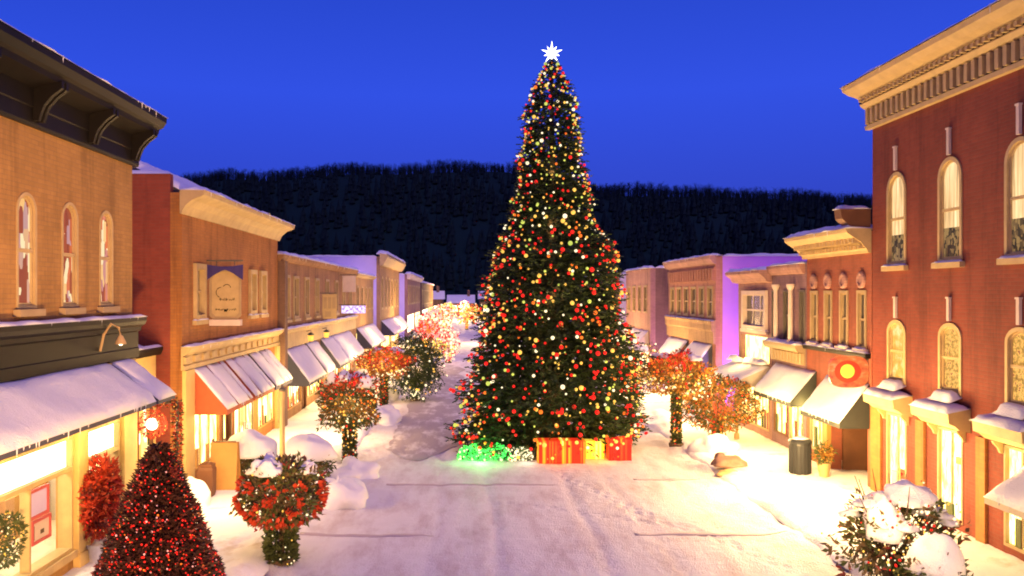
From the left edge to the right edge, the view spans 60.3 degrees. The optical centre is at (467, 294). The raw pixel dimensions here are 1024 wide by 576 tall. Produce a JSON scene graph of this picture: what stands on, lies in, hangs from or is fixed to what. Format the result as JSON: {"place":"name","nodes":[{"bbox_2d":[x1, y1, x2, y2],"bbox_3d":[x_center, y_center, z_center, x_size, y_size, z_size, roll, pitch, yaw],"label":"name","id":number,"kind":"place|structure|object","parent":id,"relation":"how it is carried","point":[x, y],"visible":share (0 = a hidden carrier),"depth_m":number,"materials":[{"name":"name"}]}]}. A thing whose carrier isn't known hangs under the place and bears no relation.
{"place":"outdoors","nodes":[
{"label":"outdoors","id":0,"kind":"place"},
{"bbox_2d":[63,403,379,575],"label":"pavement","id":1,"kind":"structure","parent":0,"point":[237,542],"depth_m":20.97,"materials":[{"name":"snow"}]},
{"bbox_2d":[0,19,175,575],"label":"brick building","id":2,"kind":"structure","parent":1,"relation":"on","point":[75,140],"depth_m":16.95,"materials":[{"name":"brown"}]},
{"bbox_2d":[0,510,28,569],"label":"shrub","id":3,"kind":"object","parent":2,"relation":"hanging from","point":[6,548],"visible":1,"depth_m":14.73,"materials":[{"name":"green plant"}]},
{"bbox_2d":[13,192,45,316],"bbox_3d":[-7.885,-0.719,15.740,0.230,2.218,0.920,0,0,0],"label":"window","id":4,"kind":"structure","parent":2,"relation":"in","point":[26,208],"depth_m":15.85,"materials":[{"name":"grey"}]},
{"bbox_2d":[0,435,77,575],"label":"shop window","id":5,"kind":"structure","parent":2,"relation":"in","point":[20,473],"depth_m":16.49,"materials":[{"name":"yellow"}]},
{"bbox_2d":[31,483,48,520],"bbox_3d":[-8.010,3.875,16.425,0.040,0.550,0.750,0,0,0],"label":"poster","id":6,"kind":"object","parent":2,"relation":"attached to","point":[39,501],"visible":0.8,"depth_m":16.46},
{"bbox_2d":[31,512,50,546],"bbox_3d":[-8.010,4.405,16.515,0.040,0.450,0.730,0,0,0],"label":"poster","id":7,"kind":"object","parent":2,"relation":"attached to","point":[41,529],"visible":0.97,"depth_m":16.50,"materials":[{"name":"paper"}]},
{"bbox_2d":[59,202,85,314],"bbox_3d":[-7.885,-0.719,17.450,0.230,2.218,0.920,0,0,0],"label":"window","id":8,"kind":"structure","parent":2,"relation":"in","point":[69,215],"depth_m":17.58,"materials":[{"name":"grey"}]},
{"bbox_2d":[89,418,119,544],"bbox_3d":[-7.975,4.021,19.000,0.350,2.437,1.900,0,0,0],"label":"shop window","id":9,"kind":"structure","parent":2,"relation":"in","point":[105,437],"depth_m":19.34,"materials":[{"name":"yellow"}]},
{"bbox_2d":[97,211,119,312],"bbox_3d":[-7.885,-0.719,19.200,0.230,2.218,0.920,0,0,0],"label":"window","id":10,"kind":"structure","parent":2,"relation":"in","point":[105,221],"depth_m":19.34,"materials":[{"name":"grey"}]},
{"bbox_2d":[75,451,125,561],"bbox_3d":[-7.619,4.359,18.183,0.943,2.242,1.554,0,0,0],"label":"poinsettia bush","id":11,"kind":"object","parent":1,"relation":"on","point":[101,505],"visible":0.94,"depth_m":17.94,"materials":[{"name":"red plant"}]},
{"bbox_2d":[134,344,162,468],"bbox_3d":[-10.995,3.441,22.509,5.228,4.318,3.615,0,0,0],"label":"annex","id":12,"kind":"object","parent":1,"relation":"on","point":[146,359],"visible":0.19,"depth_m":23.51,"materials":[{"name":"brown wood"}]},
{"bbox_2d":[138,407,152,465],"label":"shop window","id":13,"kind":"structure","parent":12,"relation":"in","point":[143,442],"depth_m":23.44,"materials":[{"name":"yellow glass"}]},
{"bbox_2d":[90,440,225,575],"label":"cone tree","id":14,"kind":"object","parent":1,"relation":"on","point":[164,531],"visible":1,"depth_m":14.85,"materials":[{"name":"red plant"}]},
{"bbox_2d":[147,395,184,484],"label":"garland arch","id":15,"kind":"structure","parent":1,"relation":"on","point":[177,434],"depth_m":21.16,"materials":[{"name":"plant"}]},
{"bbox_2d":[137,409,166,439],"bbox_3d":[-7.747,3.184,21.600,0.786,0.782,0.320,0,0,0],"label":"wreath","id":16,"kind":"object","parent":15,"relation":"hanging from","point":[152,423],"visible":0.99,"depth_m":21.54,"materials":[{"name":"red plant"}]},
{"bbox_2d":[185,476,210,509],"bbox_3d":[-7.220,5.193,22.926,1.128,0.874,1.504,0,0,0],"label":"snow mound","id":17,"kind":"object","parent":1,"relation":"on","point":[201,491],"visible":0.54,"depth_m":22.81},
{"bbox_2d":[198,461,216,496],"bbox_3d":[-7.100,5.025,23.950,0.400,0.950,0.400,0,0,0],"label":"waste bin","id":18,"kind":"object","parent":1,"relation":"on","point":[207,470],"visible":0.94,"depth_m":23.77,"materials":[{"name":"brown wood"}]},
{"bbox_2d":[132,161,294,478],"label":"cove building","id":19,"kind":"structure","parent":1,"relation":"on","point":[224,383],"depth_m":25.75,"materials":[{"name":"brown"}]},
{"bbox_2d":[192,263,208,324],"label":"window","id":20,"kind":"structure","parent":19,"relation":"in","point":[199,270],"depth_m":26.02,"materials":[{"name":"grey"}]},
{"bbox_2d":[195,415,218,470],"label":"shop window","id":21,"kind":"structure","parent":19,"relation":"in","point":[206,426],"depth_m":26.61,"materials":[{"name":"yellow glass"}]},
{"bbox_2d":[207,260,242,325],"bbox_3d":[-7.338,-0.052,26.600,1.115,1.984,0.300,0,0,0],"label":"hanging sign","id":22,"kind":"object","parent":19,"relation":"attached to","point":[224,296],"visible":1,"depth_m":26.56,"materials":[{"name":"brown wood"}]},
{"bbox_2d":[222,413,231,440],"bbox_3d":[-8.035,4.332,28.800,0.330,2.536,1.094,0,0,0],"label":"door","id":23,"kind":"structure","parent":19,"relation":"in","point":[226,419],"depth_m":29.15,"materials":[{"name":"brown wood"}]},
{"bbox_2d":[234,401,253,433],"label":"shop window","id":24,"kind":"structure","parent":19,"relation":"in","point":[244,416],"depth_m":31.37,"materials":[{"name":"yellow"}]},
{"bbox_2d":[248,269,258,318],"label":"window","id":25,"kind":"structure","parent":19,"relation":"in","point":[252,274],"depth_m":32.30,"materials":[{"name":"grey"}]},
{"bbox_2d":[259,271,268,317],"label":"window","id":26,"kind":"structure","parent":19,"relation":"in","point":[263,275],"depth_m":33.75,"materials":[{"name":"grey"}]},
{"bbox_2d":[257,390,274,429],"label":"shop window","id":27,"kind":"structure","parent":19,"relation":"in","point":[266,404],"depth_m":34.63,"materials":[{"name":"yellow glass"}]},
{"bbox_2d":[210,441,240,489],"bbox_3d":[-6.900,4.835,25.000,0.760,1.330,0.600,0,0,0],"label":"display board","id":28,"kind":"object","parent":1,"relation":"on","point":[225,456],"visible":0.75,"depth_m":24.84,"materials":[{"name":"orange wood"}]},
{"bbox_2d":[228,428,276,475],"bbox_3d":[-6.383,4.790,26.011,1.549,1.650,1.545,0,0,0],"label":"snowy shrub","id":29,"kind":"object","parent":1,"relation":"on","point":[254,445],"visible":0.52,"depth_m":25.58,"materials":[{"name":"snow"}]},
{"bbox_2d":[228,450,330,566],"bbox_3d":[-3.847,4.448,18.176,2.097,2.406,2.022,0,0,0],"label":"lit tree","id":30,"kind":"object","parent":1,"relation":"on","point":[270,515],"visible":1,"depth_m":17.84,"materials":[{"name":"red plant"}]},
{"bbox_2d":[279,384,287,492],"bbox_3d":[-4.980,3.975,23.600,0.300,3.150,0.300,0,0,0],"label":"lamp post","id":31,"kind":"object","parent":1,"relation":"on","point":[282,389],"visible":0.61,"depth_m":23.54,"materials":[{"name":"beige metal"}]},
{"bbox_2d":[285,433,337,478],"bbox_3d":[-4.603,4.797,25.418,1.701,1.576,1.590,0,0,0],"label":"snowy shrub","id":32,"kind":"object","parent":1,"relation":"on","point":[317,448],"visible":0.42,"depth_m":25.01,"materials":[{"name":"snow"}]},
{"bbox_2d":[314,369,389,462],"bbox_3d":[-3.771,4.013,28.401,2.419,3.177,2.403,0,0,0],"label":"lit tree","id":33,"kind":"object","parent":1,"relation":"on","point":[348,425],"visible":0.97,"depth_m":28.05,"materials":[{"name":"green plant"}]},
{"bbox_2d":[330,456,379,478],"bbox_3d":[-3.642,5.323,27.242,1.850,0.615,1.806,0,0,-28],"label":"snow mound","id":34,"kind":"object","parent":1,"relation":"on","point":[350,466],"visible":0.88,"depth_m":26.80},
{"bbox_2d":[362,405,401,425],"bbox_3d":[-3.889,5.213,38.702,2.042,0.833,2.925,0,0,0],"label":"snow mound","id":35,"kind":"object","parent":1,"relation":"on","point":[390,415],"visible":0.52,"depth_m":37.92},
{"bbox_2d":[352,346,416,405],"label":"lit tree","id":36,"kind":"object","parent":1,"relation":"on","point":[381,370],"visible":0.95,"depth_m":40.59,"materials":[{"name":"orange plant"}]},
{"bbox_2d":[311,329,437,403],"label":"pavement","id":37,"kind":"structure","parent":0,"point":[362,370],"depth_m":60.07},
{"bbox_2d":[278,251,363,425],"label":"long building","id":38,"kind":"structure","parent":37,"relation":"on","point":[304,281],"depth_m":42.86,"materials":[{"name":"brown"}]},
{"bbox_2d":[288,386,300,410],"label":"shop window","id":39,"kind":"structure","parent":38,"relation":"in","point":[294,392],"depth_m":40.18,"materials":[{"name":"yellow glass"}]},
{"bbox_2d":[293,276,300,321],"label":"window","id":40,"kind":"structure","parent":38,"relation":"in","point":[296,318],"depth_m":40.65,"materials":[{"name":"grey"}]},
{"bbox_2d":[304,277,310,319],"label":"window","id":41,"kind":"structure","parent":38,"relation":"in","point":[306,279],"depth_m":43.41,"materials":[{"name":"grey"}]},
{"bbox_2d":[314,278,320,317],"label":"window","id":42,"kind":"structure","parent":38,"relation":"in","point":[317,280],"depth_m":46.36,"materials":[{"name":"grey"}]},
{"bbox_2d":[320,293,336,318],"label":"hanging sign","id":43,"kind":"object","parent":38,"relation":"attached to","point":[329,305],"visible":0.94,"depth_m":46.86,"materials":[{"name":"wood"}]},
{"bbox_2d":[340,274,355,291],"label":"hanging sign","id":44,"kind":"object","parent":38,"relation":"attached to","point":[349,283],"visible":1,"depth_m":54.36,"materials":[{"name":"wood"}]},
{"bbox_2d":[339,304,365,312],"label":"hanging sign","id":45,"kind":"object","parent":38,"relation":"attached to","point":[353,309],"visible":1,"depth_m":53.96,"materials":[{"name":"grey"}]},
{"bbox_2d":[305,250,408,347],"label":"tall pale building","id":46,"kind":"structure","parent":37,"relation":"on","point":[385,268],"depth_m":80.27,"materials":[{"name":"grey"}]},
{"bbox_2d":[355,272,385,370],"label":"ochre building","id":47,"kind":"structure","parent":37,"relation":"on","point":[368,334],"depth_m":66.07,"materials":[{"name":"yellow"}]},
{"bbox_2d":[399,272,423,336],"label":"pink building","id":48,"kind":"structure","parent":37,"relation":"on","point":[409,298],"depth_m":118.84,"materials":[{"name":"grey"}]},
{"bbox_2d":[420,281,434,320],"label":"last building","id":49,"kind":"structure","parent":37,"relation":"on","point":[426,296],"depth_m":164.20,"materials":[{"name":"grey"}]},
{"bbox_2d":[386,365,464,460],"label":"worn road","id":50,"kind":"structure","parent":0,"point":[430,416],"depth_m":38.28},
{"bbox_2d":[389,317,541,405],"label":"street","id":51,"kind":"structure","parent":0,"point":[467,344],"depth_m":86.23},
{"bbox_2d":[387,329,447,402],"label":"lit tree","id":52,"kind":"object","parent":51,"relation":"on","point":[415,377],"visible":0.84,"depth_m":45.62,"materials":[{"name":"green plant"}]},
{"bbox_2d":[411,318,439,339],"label":"lit tree","id":53,"kind":"object","parent":51,"relation":"on","point":[427,326],"visible":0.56,"depth_m":83.70,"materials":[{"name":"red plant"}]},
{"bbox_2d":[400,334,454,365],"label":"lit tree","id":54,"kind":"object","parent":51,"relation":"on","point":[444,346],"visible":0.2,"depth_m":61.68,"materials":[{"name":"orange plant"}]},
{"bbox_2d":[416,311,447,339],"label":"lit tree","id":55,"kind":"object","parent":51,"relation":"on","point":[432,315],"visible":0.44,"depth_m":96.63,"materials":[{"name":"white plant"}]},
{"bbox_2d":[438,325,460,362],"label":"lit tree","id":56,"kind":"object","parent":51,"relation":"on","point":[450,335],"visible":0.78,"depth_m":71.74,"materials":[{"name":"white plant"}]},
{"bbox_2d":[455,303,476,329],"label":"lit tree","id":57,"kind":"object","parent":51,"relation":"on","point":[464,316],"visible":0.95,"depth_m":139.78,"materials":[{"name":"yellow plant"}]},
{"bbox_2d":[0,0,995,203],"label":"sky","id":58,"kind":"structure","parent":0,"point":[734,94],"materials":[{"name":"blue"}]},
{"bbox_2d":[210,172,871,314],"bbox_3d":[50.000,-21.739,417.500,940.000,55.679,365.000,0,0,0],"label":"hill","id":59,"kind":"structure","parent":0,"point":[393,244],"depth_m":304.82,"materials":[{"name":"plant"}]},
{"bbox_2d":[180,158,872,292],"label":"forest","id":60,"kind":"object","parent":59,"relation":"on","point":[795,204],"visible":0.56,"depth_m":311.91,"materials":[{"name":"plant"}]},
{"bbox_2d":[264,405,853,575],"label":"street","id":61,"kind":"structure","parent":0,"point":[590,517],"depth_m":21.48,"materials":[{"name":"snow"}]},
{"bbox_2d":[313,476,368,509],"bbox_3d":[-3.545,5.240,23.768,1.698,0.780,2.193,0,0,0],"label":"snow mound","id":62,"kind":"object","parent":61,"relation":"on","point":[348,493],"visible":0.74,"depth_m":22.98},
{"bbox_2d":[299,532,430,536],"bbox_3d":[-2.350,5.592,20.407,3.104,0.119,0.236,0,0,-1],"label":"paving seam","id":63,"kind":"object","parent":61,"relation":"on","point":[352,535],"visible":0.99,"depth_m":20.39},
{"bbox_2d":[386,483,546,485],"bbox_3d":[0.099,5.616,25.924,5.000,0.065,0.240,0,0,-1],"label":"paving seam","id":64,"kind":"object","parent":61,"relation":"on","point":[466,484],"visible":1,"depth_m":25.89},
{"bbox_2d":[506,443,534,461],"bbox_3d":[1.766,5.380,29.802,1.102,0.651,0.850,0,0,0],"label":"light net","id":65,"kind":"object","parent":61,"relation":"on","point":[513,449],"visible":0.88,"depth_m":29.53,"materials":[{"name":"white plant"}]},
{"bbox_2d":[443,44,660,459],"bbox_3d":[3.096,-1.710,32.064,7.634,15.022,7.809,0,0,25],"label":"christmas tree","id":66,"kind":"object","parent":61,"relation":"on","point":[510,408],"visible":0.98,"depth_m":30.79,"materials":[{"name":"green plant"}]},
{"bbox_2d":[536,438,585,463],"bbox_3d":[3.100,5.226,29.447,1.590,0.748,0.757,0,0,0],"label":"gift box","id":67,"kind":"object","parent":61,"relation":"on","point":[567,455],"visible":0.97,"depth_m":29.09,"materials":[{"name":"red paper"}]},
{"bbox_2d":[584,439,604,458],"bbox_3d":[4.330,5.296,30.197,0.660,0.608,0.557,0,0,0],"label":"gift box","id":68,"kind":"object","parent":61,"relation":"on","point":[599,447],"visible":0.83,"depth_m":29.94,"materials":[{"name":"paper"}]},
{"bbox_2d":[605,436,631,460],"bbox_3d":[5.120,5.236,29.896,0.800,0.728,0.657,0,0,0],"label":"gift box","id":69,"kind":"object","parent":61,"relation":"on","point":[625,450],"visible":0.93,"depth_m":29.60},
{"bbox_2d":[634,530,789,535],"bbox_3d":[5.700,5.567,20.548,3.602,0.144,0.303,0,0,1],"label":"paving seam","id":70,"kind":"object","parent":61,"relation":"on","point":[706,534],"visible":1,"depth_m":20.51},
{"bbox_2d":[573,359,689,403],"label":"pavement","id":71,"kind":"structure","parent":0,"point":[654,398],"depth_m":46.32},
{"bbox_2d":[581,272,625,361],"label":"violet building","id":72,"kind":"structure","parent":71,"relation":"on","point":[623,305],"depth_m":68.00,"materials":[{"name":"purple"}]},
{"bbox_2d":[613,265,668,380],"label":"narrow building","id":73,"kind":"structure","parent":71,"relation":"on","point":[647,302],"depth_m":55.49,"materials":[{"name":"pink"}]},
{"bbox_2d":[653,253,806,411],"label":"salmon building","id":74,"kind":"structure","parent":71,"relation":"on","point":[701,319],"depth_m":41.45,"materials":[{"name":"pink"}]},
{"bbox_2d":[707,286,712,317],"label":"window","id":75,"kind":"structure","parent":74,"relation":"in","point":[709,288],"depth_m":41.62,"materials":[{"name":"grey"}]},
{"bbox_2d":[623,404,1023,575],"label":"pavement","id":76,"kind":"structure","parent":0,"point":[809,507],"depth_m":24.31,"materials":[{"name":"snow"}]},
{"bbox_2d":[611,342,659,407],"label":"lit tree","id":77,"kind":"object","parent":76,"relation":"on","point":[646,349],"visible":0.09,"depth_m":40.63,"materials":[{"name":"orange plant"}]},
{"bbox_2d":[634,409,674,432],"bbox_3d":[7.771,5.237,36.630,2.368,0.786,3.270,0,0,0],"label":"snow mound","id":78,"kind":"object","parent":76,"relation":"on","point":[661,420],"visible":0.52,"depth_m":35.96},
{"bbox_2d":[636,347,717,446],"bbox_3d":[7.544,3.715,31.963,2.985,3.773,2.672,0,0,0],"label":"lit tree","id":79,"kind":"object","parent":76,"relation":"on","point":[676,386],"visible":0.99,"depth_m":31.58,"materials":[{"name":"green plant"}]},
{"bbox_2d":[687,433,735,454],"bbox_3d":[8.550,5.253,30.556,1.574,0.754,1.497,0,0,-38],"label":"snow mound","id":80,"kind":"object","parent":76,"relation":"on","point":[714,443],"visible":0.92,"depth_m":30.20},
{"bbox_2d":[674,373,765,435],"bbox_3d":[9.400,4.188,33.006,3.436,2.728,2.658,0,0,0],"label":"lit bush","id":81,"kind":"object","parent":76,"relation":"on","point":[715,418],"visible":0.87,"depth_m":32.54,"materials":[{"name":"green plant"}]},
{"bbox_2d":[710,452,747,476],"bbox_3d":[8.091,5.205,27.128,1.155,0.590,1.295,0,0,0],"label":"boulder","id":82,"kind":"object","parent":76,"relation":"on","point":[726,460],"visible":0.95,"depth_m":26.98,"materials":[{"name":"beige"}]},
{"bbox_2d":[710,266,771,439],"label":"rose building","id":83,"kind":"structure","parent":76,"relation":"on","point":[751,363],"depth_m":34.72,"materials":[{"name":"stone"}]},
{"bbox_2d":[739,387,768,431],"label":"shop window","id":84,"kind":"structure","parent":83,"relation":"in","point":[763,423],"depth_m":34.22,"materials":[{"name":"yellow"}]},
{"bbox_2d":[740,291,768,334],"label":"window","id":85,"kind":"structure","parent":83,"relation":"in","point":[754,304],"depth_m":34.98,"materials":[{"name":"glass"}]},
{"bbox_2d":[753,261,815,447],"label":"plum building","id":86,"kind":"structure","parent":76,"relation":"on","point":[786,384],"depth_m":30.73,"materials":[{"name":"paint"}]},
{"bbox_2d":[773,401,786,436],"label":"shop window","id":87,"kind":"structure","parent":86,"relation":"in","point":[779,410],"depth_m":32.29,"materials":[{"name":"yellow glass"}]},
{"bbox_2d":[783,290,787,339],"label":"window","id":88,"kind":"structure","parent":86,"relation":"in","point":[785,292],"depth_m":31.68,"materials":[{"name":"metal"}]},
{"bbox_2d":[789,407,803,437],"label":"shop window","id":89,"kind":"structure","parent":86,"relation":"in","point":[796,421],"depth_m":30.72,"materials":[{"name":"yellow glass"}]},
{"bbox_2d":[799,290,804,342],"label":"window","id":90,"kind":"structure","parent":86,"relation":"in","point":[801,292],"depth_m":30.12,"materials":[{"name":"glass"}]},
{"bbox_2d":[788,436,811,474],"bbox_3d":[10.150,4.923,26.900,0.700,1.153,0.700,0,0,0],"label":"litter bin","id":91,"kind":"object","parent":76,"relation":"on","point":[800,455],"visible":1,"depth_m":26.64,"materials":[{"name":"black metal"}]},
{"bbox_2d":[811,440,838,476],"bbox_3d":[10.711,4.930,26.499,0.784,1.140,0.711,0,0,-28],"label":"potted plant","id":92,"kind":"object","parent":76,"relation":"on","point":[823,464],"visible":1,"depth_m":26.39,"materials":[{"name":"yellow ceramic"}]},
{"bbox_2d":[783,205,872,486],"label":"brick building","id":93,"kind":"structure","parent":76,"relation":"on","point":[839,258],"depth_m":26.83,"materials":[{"name":"brown"}]},
{"bbox_2d":[806,291,818,343],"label":"window","id":94,"kind":"structure","parent":93,"relation":"in","point":[813,294],"depth_m":29.10,"materials":[{"name":"grey"}]},
{"bbox_2d":[810,418,821,451],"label":"shop window","id":95,"kind":"structure","parent":93,"relation":"in","point":[815,426],"depth_m":28.90,"materials":[{"name":"yellow"}]},
{"bbox_2d":[819,291,833,346],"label":"window","id":96,"kind":"structure","parent":93,"relation":"in","point":[827,295],"depth_m":27.99,"materials":[{"name":"grey"}]},
{"bbox_2d":[835,290,849,349],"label":"window","id":97,"kind":"structure","parent":93,"relation":"in","point":[843,295],"depth_m":26.78,"materials":[{"name":"grey"}]},
{"bbox_2d":[828,356,868,387],"bbox_3d":[10.830,2.200,25.032,1.120,0.900,0.115,0,0,0],"label":"hanging sign","id":98,"kind":"object","parent":93,"relation":"attached to","point":[848,371],"visible":1,"depth_m":25.01,"materials":[{"name":"red"}]},
{"bbox_2d":[852,290,867,351],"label":"window","id":99,"kind":"structure","parent":93,"relation":"in","point":[861,295],"depth_m":25.58,"materials":[{"name":"grey"}]},
{"bbox_2d":[820,469,970,575],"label":"snowy shrub","id":100,"kind":"object","parent":76,"relation":"on","point":[889,509],"visible":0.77,"depth_m":16.04,"materials":[{"name":"snow"}]},
{"bbox_2d":[895,532,973,575],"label":"snow mound","id":101,"kind":"object","parent":76,"relation":"on","point":[934,554],"visible":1,"depth_m":15.03,"materials":[{"name":"snow"}]},
{"label":"ground","id":102,"kind":"structure","parent":0,"visible":0},
{"bbox_2d":[433,286,444,311],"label":"house","id":103,"kind":"structure","parent":102,"relation":"on","point":[438,297],"depth_m":215.13,"materials":[{"name":"brick"}]},
{"bbox_2d":[447,290,474,316],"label":"house","id":104,"kind":"structure","parent":102,"relation":"on","point":[455,300],"depth_m":223.65,"materials":[{"name":"brick"}]},
{"bbox_2d":[455,441,512,460],"bbox_3d":[0.588,5.346,29.899,2.065,0.719,0.843,0,0,0],"label":"light net","id":105,"kind":"object","parent":102,"relation":"on","point":[466,451],"visible":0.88,"depth_m":29.67,"materials":[{"name":"plastic"}]},
{"bbox_2d":[839,0,1023,560],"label":"red brick building","id":106,"kind":"structure","parent":102,"relation":"on","point":[943,396],"depth_m":20.52,"materials":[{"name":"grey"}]},
{"bbox_2d":[881,172,907,270],"bbox_3d":[11.373,-1.944,23.400,0.255,2.628,1.240,0,0,0],"label":"window","id":107,"kind":"structure","parent":106,"relation":"in","point":[896,186],"depth_m":23.53,"materials":[{"name":"grey"}]},
{"bbox_2d":[887,320,905,384],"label":"window","id":108,"kind":"structure","parent":106,"relation":"in","point":[896,331],"depth_m":23.52,"materials":[{"name":"yellow"}]},
{"bbox_2d":[886,411,906,483],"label":"shop window","id":109,"kind":"structure","parent":106,"relation":"in","point":[896,429],"depth_m":23.55,"materials":[{"name":"yellow glass"}]},
{"bbox_2d":[931,156,964,268],"bbox_3d":[11.383,-1.944,20.799,0.235,2.628,1.243,0,0,0],"label":"window","id":110,"kind":"structure","parent":106,"relation":"in","point":[950,174],"depth_m":20.90,"materials":[{"name":"grey"}]},
{"bbox_2d":[938,323,961,395],"bbox_3d":[11.435,1.510,20.800,0.130,1.676,0.996,0,0,0],"label":"window","id":111,"kind":"structure","parent":106,"relation":"in","point":[949,334],"depth_m":20.92,"materials":[{"name":"yellow"}]},
{"bbox_2d":[937,426,962,524],"bbox_3d":[11.440,4.250,20.800,0.120,2.134,1.094,0,0,0],"label":"shop window","id":112,"kind":"structure","parent":106,"relation":"in","point":[949,445],"depth_m":20.90,"materials":[{"name":"yellow glass"}]},
{"bbox_2d":[996,136,1023,264],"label":"window","id":113,"kind":"structure","parent":106,"relation":"in","point":[1014,156],"depth_m":18.43,"materials":[{"name":"grey"}]},
{"bbox_2d":[1004,444,1023,553],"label":"shop window","id":114,"kind":"structure","parent":106,"relation":"in","point":[1013,456],"depth_m":18.50,"materials":[{"name":"yellow glass"}]},
{"bbox_2d":[1005,327,1023,405],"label":"window","id":115,"kind":"structure","parent":106,"relation":"in","point":[1014,339],"depth_m":18.43,"materials":[{"name":"yellow"}]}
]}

